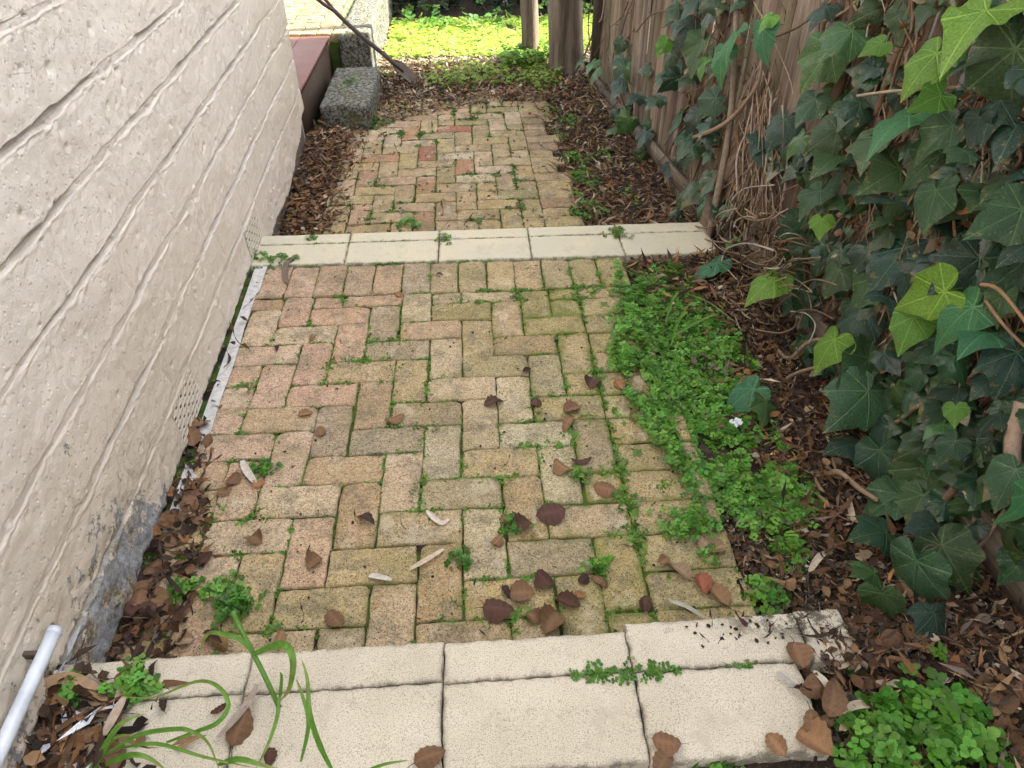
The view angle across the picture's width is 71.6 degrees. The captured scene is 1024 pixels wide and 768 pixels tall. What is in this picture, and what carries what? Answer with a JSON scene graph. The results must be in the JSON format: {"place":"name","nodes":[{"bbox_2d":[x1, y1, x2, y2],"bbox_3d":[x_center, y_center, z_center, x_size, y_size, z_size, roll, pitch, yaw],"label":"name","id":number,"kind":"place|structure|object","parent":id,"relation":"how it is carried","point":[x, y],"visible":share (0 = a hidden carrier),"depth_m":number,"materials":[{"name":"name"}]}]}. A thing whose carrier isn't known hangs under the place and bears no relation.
{"place":"outdoors","nodes":[
{"label":"outdoors","id":0,"kind":"place"},
{"bbox_2d":[109,257,755,661],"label":"brick path","id":1,"kind":"structure","parent":0,"point":[357,437],"depth_m":2.15,"materials":[{"name":"beige brick"}]},
{"bbox_2d":[122,602,141,623],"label":"fallen leaf","id":2,"kind":"object","parent":1,"relation":"on","point":[130,609],"visible":0.8,"depth_m":1.74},
{"bbox_2d":[138,600,160,616],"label":"fallen leaf","id":3,"kind":"object","parent":1,"relation":"on","point":[144,604],"visible":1,"depth_m":1.75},
{"bbox_2d":[149,578,168,606],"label":"fallen leaf","id":4,"kind":"object","parent":1,"relation":"on","point":[161,596],"visible":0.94,"depth_m":1.78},
{"bbox_2d":[157,509,177,528],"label":"fallen leaf","id":5,"kind":"object","parent":1,"relation":"on","point":[163,516],"visible":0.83,"depth_m":1.98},
{"bbox_2d":[167,575,199,604],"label":"weed clump","id":6,"kind":"object","parent":1,"relation":"on","point":[185,585],"visible":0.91,"depth_m":1.80,"materials":[{"name":"green plant"}]},
{"bbox_2d":[180,488,198,512],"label":"fallen leaf","id":7,"kind":"object","parent":1,"relation":"on","point":[190,499],"visible":0.83,"depth_m":2.02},
{"bbox_2d":[187,426,201,445],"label":"fallen leaf","id":8,"kind":"object","parent":1,"relation":"on","point":[194,436],"visible":0.77,"depth_m":2.23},
{"bbox_2d":[209,635,232,651],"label":"fallen leaf","id":9,"kind":"object","parent":1,"relation":"on","point":[219,645],"visible":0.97,"depth_m":1.69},
{"bbox_2d":[198,569,244,615],"bbox_3d":[-0.734,0.524,1.794,0.116,0.044,0.150,-14,42,-15],"label":"weed clump","id":10,"kind":"object","parent":1,"relation":"on","point":[218,586],"visible":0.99,"depth_m":1.80,"materials":[{"name":"green plant"}]},
{"bbox_2d":[205,584,266,640],"bbox_3d":[-0.682,0.554,1.755,0.131,0.050,0.156,-2,40,-2],"label":"weed clump","id":11,"kind":"object","parent":1,"relation":"on","point":[235,602],"visible":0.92,"depth_m":1.77,"materials":[{"name":"green plant"}]},
{"bbox_2d":[240,459,256,482],"bbox_3d":[-0.792,0.261,2.124,0.023,0.009,0.114,-25,46,-27],"label":"bark strip","id":12,"kind":"object","parent":1,"relation":"on","point":[247,471],"visible":1,"depth_m":2.12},
{"bbox_2d":[245,456,283,480],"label":"weed clump","id":13,"kind":"object","parent":1,"relation":"on","point":[262,471],"visible":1,"depth_m":2.13,"materials":[{"name":"green plant"}]},
{"bbox_2d":[305,550,322,569],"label":"fallen leaf","id":14,"kind":"object","parent":1,"relation":"on","point":[312,558],"visible":1,"depth_m":1.88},
{"bbox_2d":[324,608,343,626],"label":"fallen leaf","id":15,"kind":"object","parent":1,"relation":"on","point":[333,617],"visible":1,"depth_m":1.75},
{"bbox_2d":[116,255,737,654],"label":"joint weeds","id":16,"kind":"object","parent":1,"relation":"on","point":[272,628],"visible":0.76,"depth_m":2.17,"materials":[{"name":"green plant"}]},
{"bbox_2d":[220,265,695,648],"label":"leaf litter","id":17,"kind":"object","parent":1,"relation":"on","point":[432,576],"visible":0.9,"depth_m":2.10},
{"bbox_2d":[443,544,473,571],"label":"weed clump","id":18,"kind":"object","parent":1,"relation":"on","point":[460,556],"visible":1,"depth_m":1.87,"materials":[{"name":"green plant"}]},
{"bbox_2d":[474,598,513,622],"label":"fallen leaf","id":19,"kind":"object","parent":1,"relation":"on","point":[496,610],"visible":1,"depth_m":1.76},
{"bbox_2d":[497,511,534,538],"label":"weed clump","id":20,"kind":"object","parent":1,"relation":"on","point":[512,525],"visible":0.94,"depth_m":1.95,"materials":[{"name":"green plant"}]},
{"bbox_2d":[502,579,534,600],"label":"fallen leaf","id":21,"kind":"object","parent":1,"relation":"on","point":[521,590],"visible":1,"depth_m":1.81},
{"bbox_2d":[513,512,531,531],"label":"fallen leaf","id":22,"kind":"object","parent":1,"relation":"on","point":[518,517],"visible":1,"depth_m":1.96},
{"bbox_2d":[526,607,540,623],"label":"fallen leaf","id":23,"kind":"object","parent":1,"relation":"on","point":[533,615],"visible":1,"depth_m":1.75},
{"bbox_2d":[534,569,556,588],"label":"fallen leaf","id":24,"kind":"object","parent":1,"relation":"on","point":[543,578],"visible":1,"depth_m":1.82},
{"bbox_2d":[540,602,566,633],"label":"fallen leaf","id":25,"kind":"object","parent":1,"relation":"on","point":[551,618],"visible":1,"depth_m":1.73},
{"bbox_2d":[536,503,571,526],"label":"fallen leaf","id":26,"kind":"object","parent":1,"relation":"on","point":[549,514],"visible":1,"depth_m":1.99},
{"bbox_2d":[553,459,572,474],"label":"fallen leaf","id":27,"kind":"object","parent":1,"relation":"on","point":[559,467],"visible":1,"depth_m":2.12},
{"bbox_2d":[550,589,580,606],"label":"fallen leaf","id":28,"kind":"object","parent":1,"relation":"on","point":[567,597],"visible":1,"depth_m":1.78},
{"bbox_2d":[567,465,592,483],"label":"weed clump","id":29,"kind":"object","parent":1,"relation":"on","point":[579,470],"visible":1,"depth_m":2.09,"materials":[{"name":"green plant"}]},
{"bbox_2d":[578,554,614,581],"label":"weed clump","id":30,"kind":"object","parent":1,"relation":"on","point":[599,567],"visible":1,"depth_m":1.85,"materials":[{"name":"green plant"}]},
{"bbox_2d":[594,481,619,497],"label":"fallen leaf","id":31,"kind":"object","parent":1,"relation":"on","point":[603,489],"visible":1,"depth_m":2.06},
{"bbox_2d":[666,562,691,579],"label":"fallen leaf","id":32,"kind":"object","parent":1,"relation":"on","point":[683,569],"visible":1,"depth_m":1.84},
{"bbox_2d":[646,495,722,563],"bbox_3d":[0.499,0.392,1.938,0.188,0.052,0.232,-13,41,-14],"label":"weed clump","id":33,"kind":"object","parent":1,"relation":"on","point":[692,519],"visible":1,"depth_m":1.95,"materials":[{"name":"green plant"}]},
{"bbox_2d":[694,568,712,593],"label":"fallen leaf","id":34,"kind":"object","parent":1,"relation":"on","point":[703,581],"visible":1,"depth_m":1.82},
{"bbox_2d":[708,581,733,610],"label":"fallen leaf","id":35,"kind":"object","parent":1,"relation":"on","point":[721,592],"visible":1,"depth_m":1.79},
{"bbox_2d":[315,87,584,235],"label":"brick path","id":36,"kind":"structure","parent":0,"point":[546,186],"depth_m":4.30,"materials":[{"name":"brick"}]},
{"bbox_2d":[328,96,545,232],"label":"joint weeds","id":37,"kind":"object","parent":36,"relation":"on","point":[422,133],"visible":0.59,"depth_m":4.29,"materials":[{"name":"green plant"}]},
{"bbox_2d":[279,0,1023,767],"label":"ground","id":38,"kind":"structure","parent":0,"point":[469,6],"depth_m":3.70,"materials":[{"name":"soil"}]},
{"bbox_2d":[17,623,206,767],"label":"leaf litter","id":39,"kind":"object","parent":38,"relation":"on","point":[34,752],"visible":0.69,"depth_m":1.37,"materials":[{"name":"plant"}]},
{"bbox_2d":[51,668,82,707],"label":"weed clump","id":40,"kind":"object","parent":39,"relation":"on","point":[65,692],"visible":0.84,"depth_m":1.41,"materials":[{"name":"green plant"}]},
{"bbox_2d":[44,672,98,702],"bbox_3d":[-0.889,0.612,1.430,0.125,0.053,0.051,-9,41,-10],"label":"bark strip","id":41,"kind":"object","parent":39,"relation":"on","point":[82,681],"visible":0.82,"depth_m":1.42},
{"bbox_2d":[103,697,126,735],"bbox_3d":[-0.764,0.638,1.369,0.020,0.008,0.076,3,40,4],"label":"bark strip","id":42,"kind":"object","parent":39,"relation":"on","point":[115,712],"visible":1,"depth_m":1.37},
{"bbox_2d":[104,740,126,767],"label":"fallen leaf","id":43,"kind":"object","parent":39,"relation":"on","point":[119,751],"visible":0.61,"depth_m":1.33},
{"bbox_2d":[0,0,305,767],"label":"painted wall","id":44,"kind":"structure","parent":38,"relation":"on","point":[151,152],"depth_m":1.78,"materials":[{"name":"paint"}]},
{"bbox_2d":[0,625,62,767],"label":"waste pipe","id":45,"kind":"object","parent":44,"relation":"attached to","point":[40,657],"visible":0.94,"depth_m":1.31,"materials":[{"name":"white plastic"}]},
{"bbox_2d":[172,369,202,445],"bbox_3d":[-1.023,0.074,2.240,0.004,0.138,0.220,-4,40,-4],"label":"air vent","id":46,"kind":"object","parent":44,"relation":"attached to","point":[186,400],"visible":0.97,"depth_m":2.23,"materials":[{"name":"metal"}]},
{"bbox_2d":[245,209,261,261],"bbox_3d":[-1.133,-0.651,3.118,0.004,0.150,0.245,-4,40,-4],"label":"air vent","id":47,"kind":"object","parent":44,"relation":"attached to","point":[255,238],"visible":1,"depth_m":3.11,"materials":[{"name":"metal"}]},
{"bbox_2d":[105,277,256,662],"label":"leaf litter","id":48,"kind":"object","parent":38,"relation":"on","point":[136,636],"visible":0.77,"depth_m":1.85,"materials":[{"name":"plant"}]},
{"bbox_2d":[129,588,150,606],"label":"fallen leaf","id":49,"kind":"object","parent":48,"relation":"on","point":[138,596],"visible":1,"depth_m":1.78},
{"label":"fallen leaf","id":50,"kind":"object","parent":48,"relation":"on","visible":0},
{"bbox_2d":[132,580,154,593],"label":"fallen leaf","id":51,"kind":"object","parent":50,"relation":"on","point":[142,585],"visible":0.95,"depth_m":1.80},
{"bbox_2d":[290,36,333,135],"bbox_3d":[-1.946,-2.143,5.152,1.110,0.362,1.315,-2,40,-2],"label":"porch step","id":52,"kind":"object","parent":38,"relation":"on","point":[313,63],"visible":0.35,"depth_m":5.13,"materials":[{"name":"tile"}]},
{"bbox_2d":[283,0,354,71],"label":"brick patio","id":53,"kind":"structure","parent":38,"relation":"on","point":[305,18],"depth_m":5.86,"materials":[{"name":"brick"}]},
{"bbox_2d":[273,117,386,235],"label":"leaf litter","id":54,"kind":"object","parent":38,"relation":"on","point":[310,144],"visible":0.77,"depth_m":4.16,"materials":[{"name":"plant"}]},
{"bbox_2d":[320,66,382,131],"bbox_3d":[-1.152,-2.070,5.166,0.349,0.217,0.899,-2,40,-2],"label":"concrete block","id":55,"kind":"object","parent":38,"relation":"on","point":[353,105],"depth_m":4.90,"materials":[{"name":"concrete"}]},
{"bbox_2d":[338,0,395,67],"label":"garden kerb","id":56,"kind":"structure","parent":38,"relation":"on","point":[370,20],"depth_m":5.83,"materials":[{"name":"concrete"}]},
{"bbox_2d":[21,609,857,767],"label":"stone step","id":57,"kind":"object","parent":38,"relation":"on","point":[522,703],"visible":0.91,"depth_m":1.42,"materials":[{"name":"stone"}]},
{"bbox_2d":[75,726,96,742],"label":"fallen leaf","id":58,"kind":"object","parent":57,"relation":"on","point":[88,732],"visible":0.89,"depth_m":1.37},
{"bbox_2d":[97,681,121,698],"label":"weed clump","id":59,"kind":"object","parent":57,"relation":"on","point":[101,688],"visible":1,"depth_m":1.42,"materials":[{"name":"green plant"}]},
{"bbox_2d":[109,653,164,707],"bbox_3d":[-0.782,0.605,1.445,0.111,0.053,0.134,-33,50,-33],"label":"weed clump","id":60,"kind":"object","parent":57,"relation":"on","point":[148,684],"visible":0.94,"depth_m":1.44,"materials":[{"name":"green plant"}]},
{"bbox_2d":[89,679,274,767],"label":"grass plant","id":61,"kind":"object","parent":57,"relation":"on","point":[110,739],"depth_m":1.31,"materials":[{"name":"plant"}]},
{"bbox_2d":[217,684,258,737],"bbox_3d":[-0.528,0.637,1.385,0.022,0.010,0.118,15,42,17],"label":"bark strip","id":62,"kind":"object","parent":57,"relation":"on","point":[238,714],"visible":1,"depth_m":1.38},
{"bbox_2d":[225,706,253,756],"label":"fallen leaf","id":63,"kind":"object","parent":57,"relation":"on","point":[239,731],"visible":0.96,"depth_m":1.37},
{"bbox_2d":[264,748,277,765],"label":"fallen leaf","id":64,"kind":"object","parent":57,"relation":"on","point":[270,755],"visible":0.75,"depth_m":1.33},
{"bbox_2d":[200,610,408,767],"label":"grass plant","id":65,"kind":"object","parent":57,"relation":"on","point":[244,640],"depth_m":1.34,"materials":[{"name":"plant"}]},
{"bbox_2d":[407,745,445,767],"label":"fallen leaf","id":66,"kind":"object","parent":57,"relation":"on","point":[427,756],"visible":1,"depth_m":1.33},
{"bbox_2d":[251,231,757,685],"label":"weeds","id":67,"kind":"object","parent":57,"relation":"on","point":[654,671],"visible":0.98,"depth_m":1.47,"materials":[{"name":"green plant"}]},
{"bbox_2d":[652,748,673,767],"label":"fallen leaf","id":68,"kind":"object","parent":57,"relation":"on","point":[660,759],"visible":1,"depth_m":1.32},
{"bbox_2d":[652,731,686,756],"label":"fallen leaf","id":69,"kind":"object","parent":57,"relation":"on","point":[667,744],"visible":1,"depth_m":1.34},
{"bbox_2d":[685,610,811,647],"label":"leaf litter","id":70,"kind":"object","parent":57,"relation":"on","point":[750,621],"visible":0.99,"depth_m":1.54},
{"bbox_2d":[765,732,792,760],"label":"fallen leaf","id":71,"kind":"object","parent":57,"relation":"on","point":[776,743],"visible":1,"depth_m":1.34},
{"bbox_2d":[786,636,813,668],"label":"fallen leaf","id":72,"kind":"object","parent":57,"relation":"on","point":[800,654],"visible":1,"depth_m":1.48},
{"bbox_2d":[803,700,820,731],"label":"fallen leaf","id":73,"kind":"object","parent":57,"relation":"on","point":[810,714],"visible":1,"depth_m":1.37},
{"bbox_2d":[795,717,832,755],"bbox_3d":[0.568,0.669,1.343,0.065,0.050,0.066,0,40,0],"label":"fallen leaf","id":74,"kind":"object","parent":57,"relation":"on","point":[817,737],"visible":1,"depth_m":1.34,"materials":[{"name":"plant"}]},
{"bbox_2d":[798,672,838,699],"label":"fallen leaf","id":75,"kind":"object","parent":57,"relation":"on","point":[812,681],"visible":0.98,"depth_m":1.41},
{"bbox_2d":[800,602,902,687],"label":"leaf litter","id":76,"kind":"object","parent":57,"relation":"on","point":[864,657],"visible":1,"depth_m":1.50,"materials":[{"name":"plant"}]},
{"bbox_2d":[373,52,560,128],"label":"leaf litter","id":77,"kind":"object","parent":38,"relation":"on","point":[398,95],"visible":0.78,"depth_m":5.45,"materials":[{"name":"plant"}]},
{"bbox_2d":[316,0,418,84],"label":"spade","id":78,"kind":"object","parent":77,"relation":"on","point":[403,70],"visible":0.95,"depth_m":5.50,"materials":[{"name":"metal"}]},
{"bbox_2d":[252,222,715,268],"bbox_3d":[-0.122,-0.528,3.274,2.050,0.267,0.293,-2,40,-2],"label":"stone step","id":79,"kind":"object","parent":38,"relation":"on","point":[655,240],"visible":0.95,"depth_m":3.18,"materials":[{"name":"stone"}]},
{"bbox_2d":[377,13,592,75],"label":"leaf litter","id":80,"kind":"object","parent":38,"relation":"on","point":[413,60],"visible":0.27,"depth_m":6.18,"materials":[{"name":"plant"}]},
{"bbox_2d":[381,12,592,59],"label":"weeds","id":81,"kind":"object","parent":38,"relation":"on","point":[441,38],"visible":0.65,"depth_m":6.61,"materials":[{"name":"green plant"}]},
{"bbox_2d":[421,53,564,93],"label":"weeds","id":82,"kind":"object","parent":38,"relation":"on","point":[495,70],"visible":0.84,"depth_m":5.65,"materials":[{"name":"green plant"}]},
{"bbox_2d":[401,0,592,33],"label":"weeds","id":83,"kind":"object","parent":38,"relation":"on","point":[408,13],"visible":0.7,"depth_m":6.93,"materials":[{"name":"green plant"}]},
{"bbox_2d":[498,39,548,69],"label":"weeds","id":84,"kind":"object","parent":38,"relation":"on","point":[519,52],"visible":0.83,"depth_m":5.90,"materials":[{"name":"green plant"}]},
{"bbox_2d":[520,0,538,62],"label":"tree","id":85,"kind":"object","parent":38,"relation":"on","point":[529,23],"visible":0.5,"depth_m":5.90,"materials":[{"name":"plant"}]},
{"bbox_2d":[392,0,731,17],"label":"weeds","id":86,"kind":"object","parent":38,"relation":"on","point":[443,4],"visible":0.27,"depth_m":7.40,"materials":[{"name":"green plant"}]},
{"bbox_2d":[547,0,583,77],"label":"tree","id":87,"kind":"object","parent":38,"relation":"on","point":[565,34],"visible":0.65,"depth_m":5.61,"materials":[{"name":"brown plant"}]},
{"bbox_2d":[557,150,593,164],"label":"weed clump","id":88,"kind":"object","parent":38,"relation":"on","point":[573,152],"visible":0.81,"depth_m":4.49,"materials":[{"name":"green plant"}]},
{"bbox_2d":[520,68,695,225],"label":"leaf litter","id":89,"kind":"object","parent":38,"relation":"on","point":[613,170],"visible":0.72,"depth_m":4.39,"materials":[{"name":"plant"}]},
{"bbox_2d":[544,102,637,219],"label":"weeds","id":90,"kind":"object","parent":89,"relation":"on","point":[587,182],"visible":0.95,"depth_m":4.14,"materials":[{"name":"green plant"}]},
{"bbox_2d":[692,758,745,767],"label":"weed clump","id":91,"kind":"object","parent":38,"relation":"on","point":[716,764],"visible":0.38,"depth_m":1.34,"materials":[{"name":"green plant"}]},
{"bbox_2d":[596,259,893,629],"bbox_3d":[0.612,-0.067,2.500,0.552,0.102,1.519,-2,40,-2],"label":"weeds","id":92,"kind":"object","parent":38,"relation":"on","point":[662,424],"visible":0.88,"depth_m":2.35,"materials":[{"name":"green plant"}]},
{"bbox_2d":[767,530,821,577],"bbox_3d":[0.762,0.436,1.903,0.142,0.063,0.182,-2,40,-2],"label":"weed clump","id":93,"kind":"object","parent":38,"relation":"on","point":[794,542],"visible":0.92,"depth_m":1.89,"materials":[{"name":"green plant"}]},
{"bbox_2d":[622,235,986,579],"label":"leaf litter","id":94,"kind":"object","parent":38,"relation":"on","point":[775,369],"visible":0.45,"depth_m":2.31,"materials":[{"name":"plant"}]},
{"bbox_2d":[665,292,732,345],"bbox_3d":[0.671,-0.268,2.634,0.237,0.061,0.327,-2,40,-2],"label":"grass plant","id":95,"kind":"object","parent":94,"relation":"on","point":[674,333],"depth_m":2.56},
{"bbox_2d":[589,0,1023,616],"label":"timber fence","id":96,"kind":"object","parent":38,"relation":"on","point":[789,46],"visible":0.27,"depth_m":2.96,"materials":[{"name":"brown wood"}]},
{"bbox_2d":[575,0,1023,646],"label":"climbing ivy","id":97,"kind":"object","parent":96,"relation":"attached to","point":[949,306],"visible":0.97,"depth_m":1.93,"materials":[{"name":"green plant"}]},
{"bbox_2d":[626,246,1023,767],"bbox_3d":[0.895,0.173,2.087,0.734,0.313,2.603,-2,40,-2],"label":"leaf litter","id":98,"kind":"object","parent":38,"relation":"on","point":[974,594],"visible":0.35,"depth_m":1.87,"materials":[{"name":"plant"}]},
{"bbox_2d":[728,572,802,615],"bbox_3d":[0.657,0.538,1.792,0.194,0.064,0.170,-2,40,-2],"label":"weed clump","id":99,"kind":"object","parent":98,"relation":"on","point":[769,592],"visible":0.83,"depth_m":1.78,"materials":[{"name":"green plant"}]},
{"bbox_2d":[877,621,903,655],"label":"fallen leaf","id":100,"kind":"object","parent":98,"relation":"on","point":[886,632],"visible":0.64,"depth_m":1.61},
{"bbox_2d":[992,714,1023,745],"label":"fallen leaf","id":101,"kind":"object","parent":98,"relation":"on","point":[1000,721],"visible":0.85,"depth_m":1.38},
{"bbox_2d":[707,504,1023,767],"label":"leaf litter","id":102,"kind":"object","parent":38,"relation":"on","point":[1007,676],"visible":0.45,"depth_m":1.61,"materials":[{"name":"plant"}]},
{"bbox_2d":[822,678,848,728],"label":"fallen leaf","id":103,"kind":"object","parent":102,"relation":"on","point":[835,701],"visible":1,"depth_m":1.39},
{"bbox_2d":[858,671,893,689],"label":"fallen leaf","id":104,"kind":"object","parent":102,"relation":"on","point":[872,678],"visible":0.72,"depth_m":1.49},
{"bbox_2d":[869,605,893,625],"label":"fallen leaf","id":105,"kind":"object","parent":102,"relation":"on","point":[875,616],"visible":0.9,"depth_m":1.68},
{"bbox_2d":[898,616,934,653],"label":"fallen leaf","id":106,"kind":"object","parent":102,"relation":"on","point":[906,627],"visible":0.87,"depth_m":1.61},
{"bbox_2d":[833,641,1023,767],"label":"weed clump","id":107,"kind":"object","parent":102,"relation":"on","point":[935,732],"visible":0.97,"depth_m":1.36,"materials":[{"name":"green plant"}]},
{"bbox_2d":[842,700,875,713],"bbox_3d":[0.693,0.646,1.423,0.109,0.020,0.020,-9,41,-10],"label":"bark strip","id":108,"kind":"object","parent":107,"relation":"on","point":[860,704],"visible":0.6,"depth_m":1.42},
{"bbox_2d":[934,657,967,679],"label":"fallen leaf","id":109,"kind":"object","parent":102,"relation":"on","point":[954,663],"visible":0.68,"depth_m":1.52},
{"bbox_2d":[973,672,1005,703],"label":"fallen leaf","id":110,"kind":"object","parent":102,"relation":"on","point":[980,679],"visible":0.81,"depth_m":1.45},
{"bbox_2d":[982,683,1021,717],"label":"fallen leaf","id":111,"kind":"object","parent":102,"relation":"on","point":[1011,708],"visible":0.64,"depth_m":1.42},
{"bbox_2d":[831,691,933,767],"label":"weed clump","id":112,"kind":"object","parent":38,"relation":"on","point":[888,746],"visible":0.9,"depth_m":1.34,"materials":[{"name":"green plant"}]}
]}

